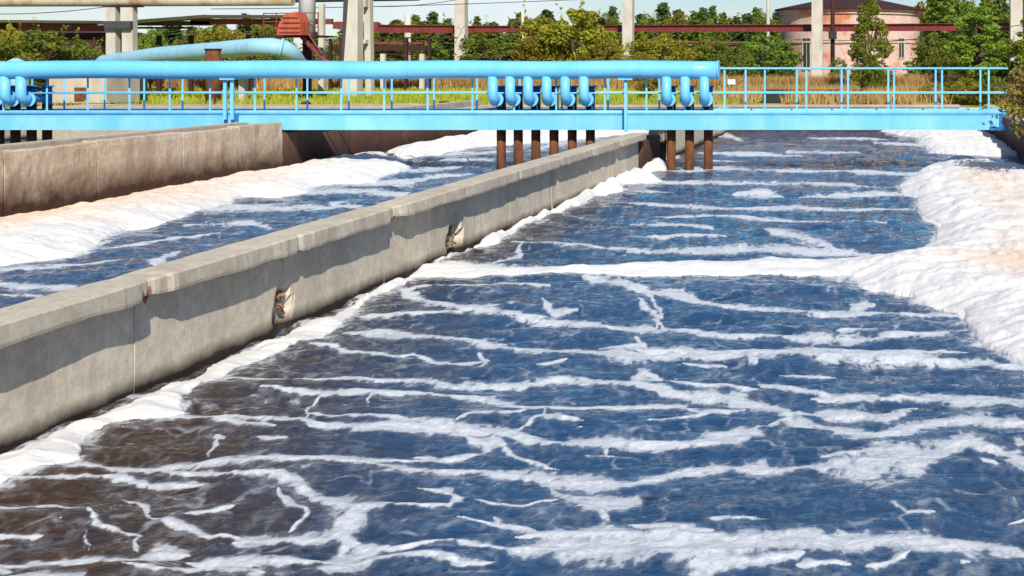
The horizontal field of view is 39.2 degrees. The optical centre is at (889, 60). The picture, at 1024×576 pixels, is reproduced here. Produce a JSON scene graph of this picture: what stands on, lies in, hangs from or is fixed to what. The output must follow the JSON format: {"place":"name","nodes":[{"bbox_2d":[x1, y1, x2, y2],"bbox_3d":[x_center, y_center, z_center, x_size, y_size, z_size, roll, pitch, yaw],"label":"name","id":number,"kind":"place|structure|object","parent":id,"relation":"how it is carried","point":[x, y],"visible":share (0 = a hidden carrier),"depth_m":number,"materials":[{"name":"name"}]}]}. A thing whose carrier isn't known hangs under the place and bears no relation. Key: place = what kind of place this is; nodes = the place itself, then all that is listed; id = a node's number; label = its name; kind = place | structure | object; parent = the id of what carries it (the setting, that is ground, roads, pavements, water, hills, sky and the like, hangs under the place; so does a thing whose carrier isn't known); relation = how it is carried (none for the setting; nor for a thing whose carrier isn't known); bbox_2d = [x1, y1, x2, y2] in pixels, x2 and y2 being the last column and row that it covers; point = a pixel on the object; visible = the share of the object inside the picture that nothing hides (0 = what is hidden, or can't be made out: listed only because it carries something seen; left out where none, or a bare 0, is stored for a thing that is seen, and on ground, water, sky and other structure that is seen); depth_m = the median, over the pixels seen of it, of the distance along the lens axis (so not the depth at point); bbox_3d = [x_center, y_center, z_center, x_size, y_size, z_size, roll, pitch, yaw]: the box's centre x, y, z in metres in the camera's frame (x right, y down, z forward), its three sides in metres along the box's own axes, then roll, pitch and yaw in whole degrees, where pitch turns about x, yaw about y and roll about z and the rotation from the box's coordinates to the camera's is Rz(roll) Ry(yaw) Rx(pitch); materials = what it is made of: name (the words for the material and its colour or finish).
{"place":"outdoors","nodes":[
{"label":"outdoors","id":0,"kind":"place"},
{"bbox_2d":[0,100,496,216],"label":"concrete wall","id":1,"kind":"structure","parent":0,"point":[43,175],"depth_m":30.45,"materials":[{"name":"concrete"}]},
{"bbox_2d":[0,67,1011,129],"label":"footbridge","id":2,"kind":"object","parent":1,"relation":"on","point":[559,119],"visible":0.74,"depth_m":36.60,"materials":[{"name":"blue paint"}]},
{"bbox_2d":[0,60,719,169],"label":"header pipe","id":3,"kind":"object","parent":2,"relation":"on","point":[492,72],"visible":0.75,"depth_m":36.22,"materials":[{"name":"metal"}]},
{"bbox_2d":[0,132,648,307],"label":"water","id":4,"kind":"structure","parent":0,"point":[240,219],"depth_m":24.84,"materials":[{"name":"liquid"}]},
{"bbox_2d":[0,150,408,265],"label":"foam bank","id":5,"kind":"structure","parent":4,"relation":"on","point":[73,230],"depth_m":26.31,"materials":[{"name":"liquid"}]},
{"bbox_2d":[0,106,733,453],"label":"concrete wall","id":6,"kind":"structure","parent":0,"point":[80,352],"depth_m":13.83,"materials":[{"name":"concrete"}]},
{"bbox_2d":[660,130,666,161],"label":"sluice gate","id":7,"kind":"structure","parent":6,"relation":"attached to","point":[663,148],"depth_m":39.37,"materials":[{"name":"metal"}]},
{"bbox_2d":[37,86,921,105],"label":"grass","id":8,"kind":"structure","parent":0,"point":[316,99],"depth_m":69.18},
{"bbox_2d":[0,0,1008,50],"label":"sky","id":9,"kind":"structure","parent":0,"point":[494,11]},
{"bbox_2d":[0,130,1023,575],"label":"water","id":10,"kind":"structure","parent":0,"point":[586,424],"depth_m":10.97,"materials":[{"name":"liquid"}]},
{"bbox_2d":[0,155,678,483],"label":"foam bank","id":11,"kind":"structure","parent":10,"relation":"on","point":[60,446],"depth_m":12.66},
{"bbox_2d":[409,155,1023,365],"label":"foam bank","id":12,"kind":"structure","parent":10,"relation":"on","point":[967,265],"depth_m":18.96,"materials":[{"name":"liquid"}]},
{"bbox_2d":[880,130,1016,156],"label":"foam bank","id":13,"kind":"structure","parent":10,"relation":"on","point":[973,142],"depth_m":46.55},
{"bbox_2d":[5,75,1023,113],"bbox_3d":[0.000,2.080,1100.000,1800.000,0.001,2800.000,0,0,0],"label":"ground","id":14,"kind":"structure","parent":0,"point":[758,102],"depth_m":65.47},
{"bbox_2d":[0,20,30,60],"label":"shrub","id":15,"kind":"object","parent":14,"relation":"on","point":[15,33],"visible":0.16,"depth_m":73.95,"materials":[{"name":"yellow plant"}]},
{"bbox_2d":[0,17,86,94],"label":"shrub","id":16,"kind":"object","parent":14,"relation":"on","point":[56,45],"visible":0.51,"depth_m":71.50,"materials":[{"name":"green plant"}]},
{"bbox_2d":[11,29,141,80],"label":"tree","id":17,"kind":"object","parent":14,"relation":"on","point":[88,38],"depth_m":92.00,"materials":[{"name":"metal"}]},
{"bbox_2d":[59,28,103,59],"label":"shrub","id":18,"kind":"object","parent":14,"relation":"on","point":[90,53],"visible":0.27,"depth_m":75.00,"materials":[{"name":"green plant"}]},
{"bbox_2d":[49,78,141,105],"bbox_3d":[-37.466,1.315,63.410,2.817,1.730,2.980,0,0,0],"label":"concrete housing","id":19,"kind":"object","parent":14,"relation":"on","point":[97,84],"visible":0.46,"depth_m":62.00,"materials":[{"name":"concrete"}]},
{"bbox_2d":[102,6,143,54],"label":"concrete trestle","id":20,"kind":"object","parent":14,"relation":"on","point":[114,24],"visible":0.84,"depth_m":78.00,"materials":[{"name":"concrete"}]},
{"bbox_2d":[0,0,294,6],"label":"overhead pipe","id":21,"kind":"object","parent":20,"relation":"on","point":[50,3],"visible":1,"depth_m":78.73,"materials":[{"name":"beige metal"}]},
{"bbox_2d":[140,79,147,101],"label":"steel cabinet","id":22,"kind":"object","parent":14,"relation":"on","point":[146,87],"visible":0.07,"depth_m":66.58,"materials":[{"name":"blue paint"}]},
{"bbox_2d":[138,18,176,89],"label":"shrub","id":23,"kind":"object","parent":14,"relation":"on","point":[146,40],"visible":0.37,"depth_m":87.61,"materials":[{"name":"green plant"}]},
{"bbox_2d":[0,15,332,90],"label":"pipe bridge","id":24,"kind":"structure","parent":14,"relation":"on","point":[195,20],"depth_m":81.30,"materials":[{"name":"metal"}]},
{"bbox_2d":[150,26,185,45],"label":"conifer","id":25,"kind":"object","parent":14,"relation":"on","point":[170,35],"visible":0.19,"depth_m":161.58,"materials":[{"name":"green plant"}]},
{"bbox_2d":[52,38,305,99],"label":"pipe","id":26,"kind":"object","parent":14,"relation":"on","point":[282,48],"visible":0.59,"depth_m":69.05,"materials":[{"name":"metal"}]},
{"bbox_2d":[172,26,215,79],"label":"shrub","id":27,"kind":"object","parent":14,"relation":"on","point":[185,40],"visible":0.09,"depth_m":94.49,"materials":[{"name":"green plant"}]},
{"bbox_2d":[5,104,402,140],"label":"concrete wall","id":28,"kind":"structure","parent":14,"relation":"on","point":[58,134],"depth_m":52.00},
{"bbox_2d":[204,49,221,103],"bbox_3d":[-32.465,0.749,64.500,0.800,2.663,0.800,0,0,0],"label":"rusty stub","id":29,"kind":"object","parent":14,"relation":"on","point":[212,54],"visible":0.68,"depth_m":64.22,"materials":[{"name":"metal"}]},
{"bbox_2d":[194,24,261,84],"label":"shrub","id":30,"kind":"object","parent":14,"relation":"on","point":[223,32],"visible":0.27,"depth_m":91.26,"materials":[{"name":"green plant"}]},
{"bbox_2d":[234,24,258,58],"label":"conifer","id":31,"kind":"object","parent":14,"relation":"on","point":[246,29],"visible":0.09,"depth_m":152.38,"materials":[{"name":"green plant"}]},
{"bbox_2d":[226,24,296,80],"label":"shrub","id":32,"kind":"object","parent":14,"relation":"on","point":[255,33],"visible":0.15,"depth_m":95.65,"materials":[{"name":"green plant"}]},
{"bbox_2d":[261,0,333,98],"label":"steel stack","id":33,"kind":"object","parent":14,"relation":"on","point":[308,7],"visible":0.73,"depth_m":73.62,"materials":[{"name":"red paint"}]},
{"bbox_2d":[277,12,309,34],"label":"steel hood","id":34,"kind":"object","parent":33,"relation":"on","point":[295,23],"visible":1,"depth_m":71.60,"materials":[{"name":"orange paint"}]},
{"bbox_2d":[299,32,327,60],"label":"conifer","id":35,"kind":"object","parent":14,"relation":"on","point":[313,44],"visible":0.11,"depth_m":156.03,"materials":[{"name":"green plant"}]},
{"bbox_2d":[313,4,328,96],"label":"concrete column","id":36,"kind":"structure","parent":14,"relation":"on","point":[321,47],"depth_m":76.00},
{"bbox_2d":[314,35,341,60],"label":"shrub","id":37,"kind":"object","parent":14,"relation":"on","point":[335,52],"visible":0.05,"depth_m":109.28,"materials":[{"name":"green plant"}]},
{"bbox_2d":[341,0,374,97],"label":"concrete trestle","id":38,"kind":"object","parent":14,"relation":"on","point":[353,41],"visible":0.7,"depth_m":73.43,"materials":[{"name":"concrete"}]},
{"bbox_2d":[295,0,419,2],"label":"overhead pipe","id":39,"kind":"object","parent":38,"relation":"on","point":[296,1],"visible":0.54,"depth_m":81.91,"materials":[{"name":"metal"}]},
{"bbox_2d":[374,24,403,59],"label":"conifer","id":40,"kind":"object","parent":14,"relation":"on","point":[383,34],"visible":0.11,"depth_m":153.03,"materials":[{"name":"green plant"}]},
{"bbox_2d":[328,22,456,90],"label":"pipe rack","id":41,"kind":"object","parent":14,"relation":"on","point":[406,47],"visible":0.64,"depth_m":90.00,"materials":[{"name":"metal"}]},
{"bbox_2d":[363,35,422,60],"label":"shrub","id":42,"kind":"object","parent":14,"relation":"on","point":[392,58],"visible":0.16,"depth_m":128.35,"materials":[{"name":"green plant"}]},
{"bbox_2d":[404,14,410,60],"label":"pole","id":43,"kind":"object","parent":14,"relation":"on","point":[407,19],"visible":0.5,"depth_m":126.79,"materials":[{"name":"concrete"}]},
{"bbox_2d":[389,20,440,60],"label":"conifer","id":44,"kind":"object","parent":14,"relation":"on","point":[433,40],"visible":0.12,"depth_m":150.03,"materials":[{"name":"green plant"}]},
{"bbox_2d":[412,36,453,60],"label":"shrub","id":45,"kind":"object","parent":14,"relation":"on","point":[435,52],"visible":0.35,"depth_m":127.01,"materials":[{"name":"green plant"}]},
{"bbox_2d":[426,11,439,24],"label":"conifer","id":46,"kind":"object","parent":14,"relation":"on","point":[433,15],"visible":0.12,"depth_m":180.60,"materials":[{"name":"green plant"}]},
{"bbox_2d":[434,33,469,59],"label":"conifer","id":47,"kind":"object","parent":14,"relation":"on","point":[448,43],"visible":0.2,"depth_m":149.47,"materials":[{"name":"green plant"}]},
{"bbox_2d":[454,0,467,78],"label":"concrete column","id":48,"kind":"structure","parent":14,"relation":"on","point":[461,15],"depth_m":121.00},
{"bbox_2d":[468,14,506,50],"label":"broadleaf tree","id":49,"kind":"object","parent":14,"relation":"on","point":[470,34],"visible":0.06,"depth_m":171.87,"materials":[{"name":"green plant"}]},
{"bbox_2d":[477,32,505,60],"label":"broadleaf tree","id":50,"kind":"object","parent":14,"relation":"on","point":[493,35],"visible":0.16,"depth_m":157.89,"materials":[{"name":"green plant"}]},
{"bbox_2d":[453,27,531,60],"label":"shrub","id":51,"kind":"object","parent":14,"relation":"on","point":[512,39],"visible":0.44,"depth_m":109.26,"materials":[{"name":"green plant"}]},
{"bbox_2d":[501,20,532,60],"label":"conifer","id":52,"kind":"object","parent":14,"relation":"on","point":[517,23],"visible":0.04,"depth_m":150.90,"materials":[{"name":"green plant"}]},
{"bbox_2d":[507,28,568,60],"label":"shrub","id":53,"kind":"object","parent":14,"relation":"on","point":[532,45],"visible":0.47,"depth_m":101.48,"materials":[{"name":"green plant"}]},
{"bbox_2d":[117,104,984,131],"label":"concrete wall","id":54,"kind":"structure","parent":14,"relation":"on","point":[800,106],"depth_m":57.46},
{"bbox_2d":[511,0,632,60],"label":"shrub","id":55,"kind":"object","parent":14,"relation":"on","point":[558,32],"visible":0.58,"depth_m":102.67,"materials":[{"name":"green plant"}]},
{"bbox_2d":[587,17,617,58],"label":"conifer","id":56,"kind":"object","parent":14,"relation":"on","point":[602,21],"visible":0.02,"depth_m":154.81,"materials":[{"name":"green plant"}]},
{"bbox_2d":[584,9,621,48],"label":"broadleaf tree","id":57,"kind":"object","parent":14,"relation":"on","point":[615,20],"visible":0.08,"depth_m":174.60,"materials":[{"name":"green plant"}]},
{"bbox_2d":[578,38,636,79],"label":"shrub","id":58,"kind":"object","parent":14,"relation":"on","point":[598,54],"visible":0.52,"depth_m":100.36,"materials":[{"name":"green plant"}]},
{"bbox_2d":[622,0,633,59],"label":"concrete column","id":59,"kind":"structure","parent":14,"relation":"on","point":[627,20],"depth_m":115.50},
{"bbox_2d":[219,0,562,8],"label":"cable","id":60,"kind":"object","parent":59,"relation":"attached to","point":[389,6],"visible":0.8,"depth_m":102.85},
{"bbox_2d":[618,10,669,34],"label":"broadleaf tree","id":61,"kind":"object","parent":14,"relation":"on","point":[645,20],"visible":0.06,"depth_m":174.15,"materials":[{"name":"green plant"}]},
{"bbox_2d":[628,52,661,97],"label":"shrub","id":62,"kind":"object","parent":14,"relation":"on","point":[653,81],"visible":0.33,"depth_m":69.84,"materials":[{"name":"green plant"}]},
{"bbox_2d":[642,32,672,59],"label":"conifer","id":63,"kind":"object","parent":14,"relation":"on","point":[652,34],"visible":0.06,"depth_m":151.43,"materials":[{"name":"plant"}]},
{"bbox_2d":[623,30,702,60],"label":"shrub","id":64,"kind":"object","parent":14,"relation":"on","point":[644,44],"visible":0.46,"depth_m":110.96,"materials":[{"name":"green plant"}]},
{"bbox_2d":[655,2,671,24],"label":"conifer","id":65,"kind":"object","parent":14,"relation":"on","point":[662,10],"visible":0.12,"depth_m":192.21,"materials":[{"name":"green plant"}]},
{"bbox_2d":[663,12,712,54],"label":"broadleaf tree","id":66,"kind":"object","parent":14,"relation":"on","point":[678,19],"visible":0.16,"depth_m":171.79,"materials":[{"name":"green plant"}]},
{"bbox_2d":[673,19,717,58],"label":"conifer","id":67,"kind":"object","parent":14,"relation":"on","point":[689,36],"visible":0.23,"depth_m":153.25,"materials":[{"name":"green plant"}]},
{"bbox_2d":[696,7,712,59],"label":"conifer","id":68,"kind":"object","parent":14,"relation":"on","point":[702,10],"visible":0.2,"depth_m":176.54,"materials":[{"name":"green plant"}]},
{"bbox_2d":[708,5,716,39],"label":"conifer","id":69,"kind":"object","parent":14,"relation":"on","point":[712,12],"visible":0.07,"depth_m":183.28,"materials":[{"name":"green plant"}]},
{"bbox_2d":[690,34,736,74],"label":"shrub","id":70,"kind":"object","parent":14,"relation":"on","point":[718,44],"visible":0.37,"depth_m":119.26,"materials":[{"name":"green plant"}]},
{"bbox_2d":[701,11,739,59],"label":"broadleaf tree","id":71,"kind":"object","parent":14,"relation":"on","point":[711,20],"visible":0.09,"depth_m":177.04,"materials":[{"name":"green plant"}]},
{"bbox_2d":[712,12,729,54],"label":"conifer","id":72,"kind":"object","parent":14,"relation":"on","point":[723,20],"visible":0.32,"depth_m":170.60,"materials":[{"name":"green plant"}]},
{"bbox_2d":[717,50,756,78],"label":"shrub","id":73,"kind":"object","parent":14,"relation":"on","point":[742,61],"visible":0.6,"depth_m":99.60,"materials":[{"name":"green plant"}]},
{"bbox_2d":[740,13,758,35],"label":"conifer","id":74,"kind":"object","parent":14,"relation":"on","point":[746,17],"visible":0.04,"depth_m":179.85,"materials":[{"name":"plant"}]},
{"bbox_2d":[726,22,774,76],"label":"conifer","id":75,"kind":"object","parent":14,"relation":"on","point":[740,37],"visible":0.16,"depth_m":152.74,"materials":[{"name":"green plant"}]},
{"bbox_2d":[729,10,780,41],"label":"broadleaf tree","id":76,"kind":"object","parent":14,"relation":"on","point":[761,20],"visible":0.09,"depth_m":165.16,"materials":[{"name":"green plant"}]},
{"bbox_2d":[730,23,795,76],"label":"conifer","id":77,"kind":"object","parent":14,"relation":"on","point":[776,34],"visible":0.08,"depth_m":151.93,"materials":[{"name":"green plant"}]},
{"bbox_2d":[730,31,804,78],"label":"shrub","id":78,"kind":"object","parent":14,"relation":"on","point":[771,56],"visible":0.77,"depth_m":104.97,"materials":[{"name":"green plant"}]},
{"bbox_2d":[766,0,769,47],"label":"pole","id":79,"kind":"object","parent":14,"relation":"on","point":[767,13],"visible":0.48,"depth_m":127.90,"materials":[{"name":"concrete"}]},
{"bbox_2d":[762,89,839,102],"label":"tank","id":80,"kind":"object","parent":14,"relation":"on","point":[772,98],"visible":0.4,"depth_m":66.00,"materials":[{"name":"metal"}]},
{"bbox_2d":[812,0,822,76],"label":"concrete column","id":81,"kind":"structure","parent":14,"relation":"on","point":[817,33],"depth_m":109.50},
{"bbox_2d":[828,0,836,72],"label":"lamp post","id":82,"kind":"object","parent":14,"relation":"on","point":[832,34],"visible":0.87,"depth_m":99.86,"materials":[{"name":"metal"}]},
{"bbox_2d":[828,56,849,77],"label":"shrub","id":83,"kind":"object","parent":14,"relation":"on","point":[835,63],"visible":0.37,"depth_m":97.95,"materials":[{"name":"green plant"}]},
{"bbox_2d":[775,0,925,77],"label":"round building","id":84,"kind":"structure","parent":14,"relation":"on","point":[846,11],"depth_m":151.54,"materials":[{"name":"concrete"}]},
{"bbox_2d":[802,37,810,66],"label":"window","id":85,"kind":"structure","parent":84,"relation":"in","point":[806,47],"depth_m":151.33,"materials":[{"name":"glass"}]},
{"bbox_2d":[898,38,904,57],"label":"window","id":86,"kind":"structure","parent":84,"relation":"in","point":[901,46],"depth_m":152.34,"materials":[{"name":"glass"}]},
{"bbox_2d":[845,0,894,85],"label":"young tree","id":87,"kind":"object","parent":14,"relation":"on","point":[871,8],"visible":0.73,"depth_m":87.69,"materials":[{"name":"green plant"}]},
{"bbox_2d":[850,60,902,90],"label":"shrub","id":88,"kind":"object","parent":14,"relation":"on","point":[865,79],"visible":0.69,"depth_m":71.72,"materials":[{"name":"green plant"}]},
{"bbox_2d":[914,0,930,61],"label":"broadleaf tree","id":89,"kind":"object","parent":14,"relation":"on","point":[918,5],"visible":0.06,"depth_m":171.22,"materials":[{"name":"green plant"}]},
{"bbox_2d":[917,81,944,97],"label":"shrub","id":90,"kind":"object","parent":14,"relation":"on","point":[933,85],"visible":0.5,"depth_m":67.76,"materials":[{"name":"green plant"}]},
{"bbox_2d":[903,0,965,75],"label":"conifer","id":91,"kind":"object","parent":14,"relation":"on","point":[938,11],"visible":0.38,"depth_m":129.49,"materials":[{"name":"green plant"}]},
{"bbox_2d":[915,25,955,76],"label":"shrub","id":92,"kind":"object","parent":14,"relation":"on","point":[935,43],"visible":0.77,"depth_m":104.25,"materials":[{"name":"green plant"}]},
{"bbox_2d":[920,0,996,42],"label":"broadleaf tree","id":93,"kind":"object","parent":14,"relation":"on","point":[963,4],"visible":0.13,"depth_m":163.24,"materials":[{"name":"green plant"}]},
{"bbox_2d":[940,71,982,104],"bbox_3d":[3.522,1.304,63.030,1.974,1.660,2.043,0,0,30],"label":"shrub","id":94,"kind":"object","parent":14,"relation":"on","point":[968,85],"visible":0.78,"depth_m":62.71,"materials":[{"name":"green plant"}]},
{"bbox_2d":[938,4,1011,84],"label":"young tree","id":95,"kind":"object","parent":14,"relation":"on","point":[956,47],"visible":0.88,"depth_m":91.45,"materials":[{"name":"green plant"}]},
{"bbox_2d":[968,0,1008,43],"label":"broadleaf tree","id":96,"kind":"object","parent":14,"relation":"on","point":[1004,16],"visible":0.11,"depth_m":168.76,"materials":[{"name":"green plant"}]},
{"bbox_2d":[976,71,1011,104],"bbox_3d":[4.723,1.286,62.006,1.629,1.707,1.812,0,0,37],"label":"shrub","id":97,"kind":"object","parent":14,"relation":"on","point":[984,97],"visible":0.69,"depth_m":61.76,"materials":[{"name":"green plant"}]},
{"bbox_2d":[991,0,1008,60],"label":"conifer","id":98,"kind":"object","parent":14,"relation":"on","point":[1005,4],"visible":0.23,"depth_m":170.11,"materials":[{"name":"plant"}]},
{"bbox_2d":[982,31,1023,81],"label":"shrub","id":99,"kind":"object","parent":14,"relation":"on","point":[1008,50],"visible":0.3,"depth_m":94.93,"materials":[{"name":"green plant"}]},
{"bbox_2d":[983,105,1023,158],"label":"concrete wall","id":100,"kind":"structure","parent":14,"relation":"on","point":[1011,140],"depth_m":45.13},
{"bbox_2d":[995,58,1023,137],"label":"leafy shrub","id":101,"kind":"object","parent":14,"relation":"on","point":[1016,99],"visible":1,"depth_m":32.75,"materials":[{"name":"green plant"}]},
{"bbox_2d":[1009,0,1022,72],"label":"concrete column","id":102,"kind":"structure","parent":14,"relation":"on","point":[1015,12],"depth_m":104.00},
{"bbox_2d":[337,21,1023,32],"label":"steel beam","id":103,"kind":"structure","parent":102,"relation":"attached to","point":[685,28],"depth_m":114.47,"materials":[{"name":"metal"}]},
{"bbox_2d":[1009,17,1023,81],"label":"young tree","id":104,"kind":"object","parent":14,"relation":"on","point":[1019,46],"visible":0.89,"depth_m":89.78,"materials":[{"name":"green plant"}]},
{"bbox_2d":[387,130,648,158],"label":"foam bank","id":105,"kind":"structure","parent":0,"point":[446,144],"depth_m":47.45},
{"bbox_2d":[148,70,1019,90],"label":"dry grass","id":106,"kind":"structure","parent":0,"point":[283,83],"depth_m":93.37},
{"bbox_2d":[713,81,1023,104],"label":"dry grass","id":107,"kind":"structure","parent":0,"point":[862,98],"depth_m":64.73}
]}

